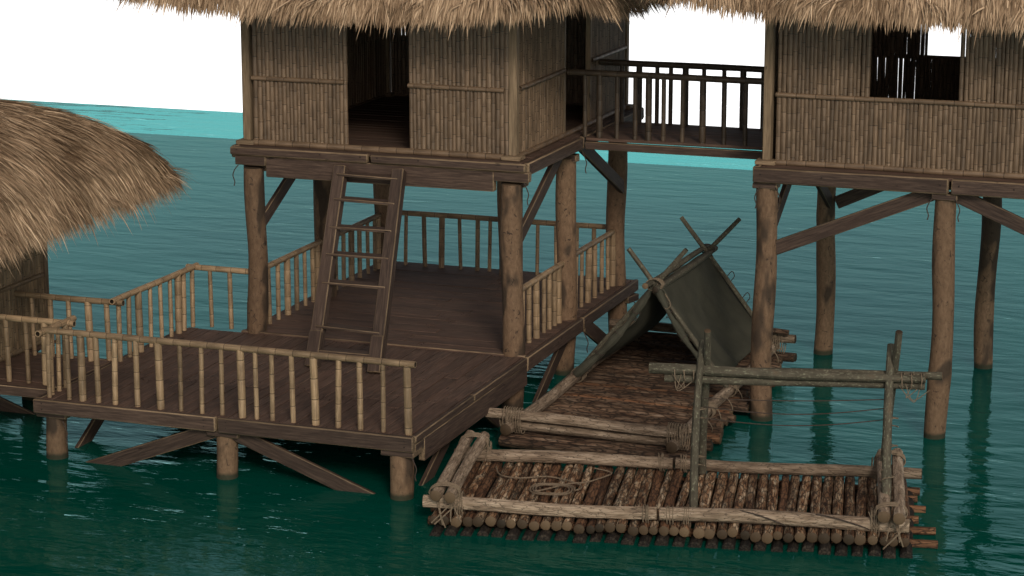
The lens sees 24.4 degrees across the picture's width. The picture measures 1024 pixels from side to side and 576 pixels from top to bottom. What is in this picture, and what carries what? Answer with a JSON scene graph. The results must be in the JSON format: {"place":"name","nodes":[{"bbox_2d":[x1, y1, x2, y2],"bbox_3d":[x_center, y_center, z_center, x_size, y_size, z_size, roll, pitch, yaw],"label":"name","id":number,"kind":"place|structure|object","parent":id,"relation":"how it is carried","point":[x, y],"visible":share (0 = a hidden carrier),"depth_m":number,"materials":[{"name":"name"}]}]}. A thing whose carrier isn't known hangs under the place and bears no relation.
{"place":"outdoors","nodes":[
{"label":"outdoors","id":0,"kind":"place"},
{"bbox_2d":[0,0,965,128],"label":"sky","id":1,"kind":"structure","parent":0,"point":[65,51],"materials":[{"name":"white"}]},
{"bbox_2d":[0,99,1023,575],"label":"water","id":2,"kind":"structure","parent":0,"point":[184,511],"depth_m":37.49,"materials":[{"name":"teal liquid"}]},
{"bbox_2d":[485,318,796,463],"bbox_3d":[2.223,1.569,38.011,3.379,0.840,6.667,5,14,19],"label":"log raft","id":3,"kind":"object","parent":2,"relation":"on","point":[622,401],"visible":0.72,"depth_m":37.01,"materials":[{"name":"brown wood"}]},
{"bbox_2d":[573,216,751,387],"bbox_3d":[2.750,0.114,39.166,2.599,2.234,3.773,5,14,19],"label":"canvas tent","id":4,"kind":"object","parent":3,"relation":"on","point":[695,297],"visible":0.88,"depth_m":38.73,"materials":[{"name":"fabric"}]},
{"bbox_2d":[422,430,937,558],"bbox_3d":[2.366,2.835,32.695,6.883,0.710,3.177,2,13,8],"label":"log raft","id":5,"kind":"object","parent":2,"relation":"on","point":[644,500],"visible":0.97,"depth_m":32.26,"materials":[{"name":"brown wood"}]},
{"bbox_2d":[496,466,611,494],"bbox_3d":[0.560,2.703,33.194,1.672,0.056,1.317,1,13,3],"label":"rope coil","id":6,"kind":"object","parent":5,"relation":"on","point":[555,485],"visible":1,"depth_m":33.00,"materials":[{"name":"brown fabric"}]},
{"bbox_2d":[648,329,941,516],"bbox_3d":[3.842,1.675,32.337,3.970,2.438,2.002,1,13,4],"label":"pole rack","id":7,"kind":"object","parent":5,"relation":"on","point":[702,374],"visible":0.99,"depth_m":32.11,"materials":[{"name":"wood"}]},
{"label":"seabed","id":8,"kind":"structure","parent":0,"visible":0},
{"bbox_2d":[0,351,111,414],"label":"plank walkway","id":9,"kind":"structure","parent":8,"relation":"on","point":[18,385],"depth_m":36.45,"materials":[{"name":"brown wood"}]},
{"bbox_2d":[0,314,75,385],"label":"bamboo railing","id":10,"kind":"object","parent":9,"relation":"on","point":[26,320],"visible":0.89,"depth_m":35.58,"materials":[{"name":"brown wood"}]},
{"bbox_2d":[14,291,124,361],"bbox_3d":[-8.140,0.514,37.513,4.525,1.035,0.112,5,14,19],"label":"bamboo railing","id":11,"kind":"object","parent":9,"relation":"on","point":[88,302],"visible":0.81,"depth_m":36.99,"materials":[{"name":"brown wood"}]},
{"bbox_2d":[0,98,195,400],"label":"thatched hut","id":12,"kind":"object","parent":8,"relation":"on","point":[64,170],"visible":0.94,"depth_m":36.95,"materials":[{"name":"beige plant"}]},
{"bbox_2d":[33,327,526,500],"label":"landing platform","id":13,"kind":"structure","parent":8,"relation":"on","point":[455,394],"depth_m":34.82,"materials":[{"name":"brown wood"}]},
{"bbox_2d":[35,315,76,394],"bbox_3d":[-6.737,1.032,35.144,0.118,1.063,1.031,5,14,19],"label":"bamboo railing","id":14,"kind":"object","parent":13,"relation":"on","point":[63,324],"visible":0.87,"depth_m":35.15,"materials":[{"name":"brown wood"}]},
{"bbox_2d":[109,262,198,361],"bbox_3d":[-5.691,0.386,37.978,0.119,1.071,2.851,5,14,19],"label":"bamboo railing","id":15,"kind":"object","parent":13,"relation":"on","point":[179,277],"visible":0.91,"depth_m":38.06,"materials":[{"name":"brown wood"}]},
{"bbox_2d":[41,327,416,435],"bbox_3d":[-4.106,1.317,33.860,5.891,1.085,0.115,5,14,19],"label":"bamboo railing","id":16,"kind":"object","parent":13,"relation":"on","point":[240,350],"visible":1,"depth_m":33.78,"materials":[{"name":"brown wood"}]},
{"bbox_2d":[305,165,406,373],"bbox_3d":[-2.391,-0.306,36.834,1.399,2.968,1.696,5,14,19],"label":"wooden ladder","id":17,"kind":"object","parent":13,"relation":"on","point":[327,281],"visible":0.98,"depth_m":36.80,"materials":[{"name":"brown wood"}]},
{"bbox_2d":[96,0,686,409],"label":"stilt hut","id":18,"kind":"object","parent":8,"relation":"on","point":[480,95],"visible":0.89,"depth_m":37.67,"materials":[{"name":"brown wood"}]},
{"bbox_2d":[186,264,247,328],"bbox_3d":[-4.801,0.152,39.064,1.212,1.045,0.099,5,14,19],"label":"bamboo railing","id":19,"kind":"object","parent":18,"relation":"attached to","point":[210,269],"visible":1,"depth_m":39.01,"materials":[{"name":"brown wood"}]},
{"bbox_2d":[241,261,638,401],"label":"stilt platform","id":20,"kind":"structure","parent":18,"relation":"attached to","point":[447,308],"depth_m":40.09,"materials":[{"name":"brown wood"}]},
{"bbox_2d":[268,239,322,323],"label":"bamboo railing","id":21,"kind":"object","parent":20,"relation":"on","point":[313,247],"visible":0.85,"depth_m":40.12,"materials":[{"name":"brown wood"}]},
{"bbox_2d":[335,212,381,289],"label":"bamboo railing","id":22,"kind":"object","parent":20,"relation":"on","point":[375,218],"visible":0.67,"depth_m":42.62,"materials":[{"name":"brown wood"}]},
{"bbox_2d":[402,210,605,279],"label":"bamboo railing","id":23,"kind":"object","parent":20,"relation":"on","point":[479,218],"visible":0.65,"depth_m":43.29,"materials":[{"name":"brown wood"}]},
{"bbox_2d":[523,261,564,342],"bbox_3d":[0.470,0.279,38.511,0.121,1.049,2.144,5,14,19],"label":"bamboo railing","id":24,"kind":"object","parent":20,"relation":"on","point":[553,274],"visible":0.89,"depth_m":38.63,"materials":[{"name":"brown wood"}]},
{"bbox_2d":[577,229,615,310],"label":"bamboo railing","id":25,"kind":"object","parent":20,"relation":"on","point":[609,236],"visible":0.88,"depth_m":41.12,"materials":[{"name":"brown wood"}]},
{"bbox_2d":[567,59,763,159],"bbox_3d":[2.932,-3.006,39.231,3.646,1.313,1.952,5,14,19],"label":"footbridge","id":26,"kind":"object","parent":18,"relation":"attached to","point":[663,134],"visible":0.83,"depth_m":38.73,"materials":[{"name":"brown wood"}]},
{"bbox_2d":[627,0,1023,439],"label":"stilt hut","id":27,"kind":"object","parent":8,"relation":"on","point":[838,112],"visible":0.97,"depth_m":35.80,"materials":[{"name":"brown wood"}]}
]}

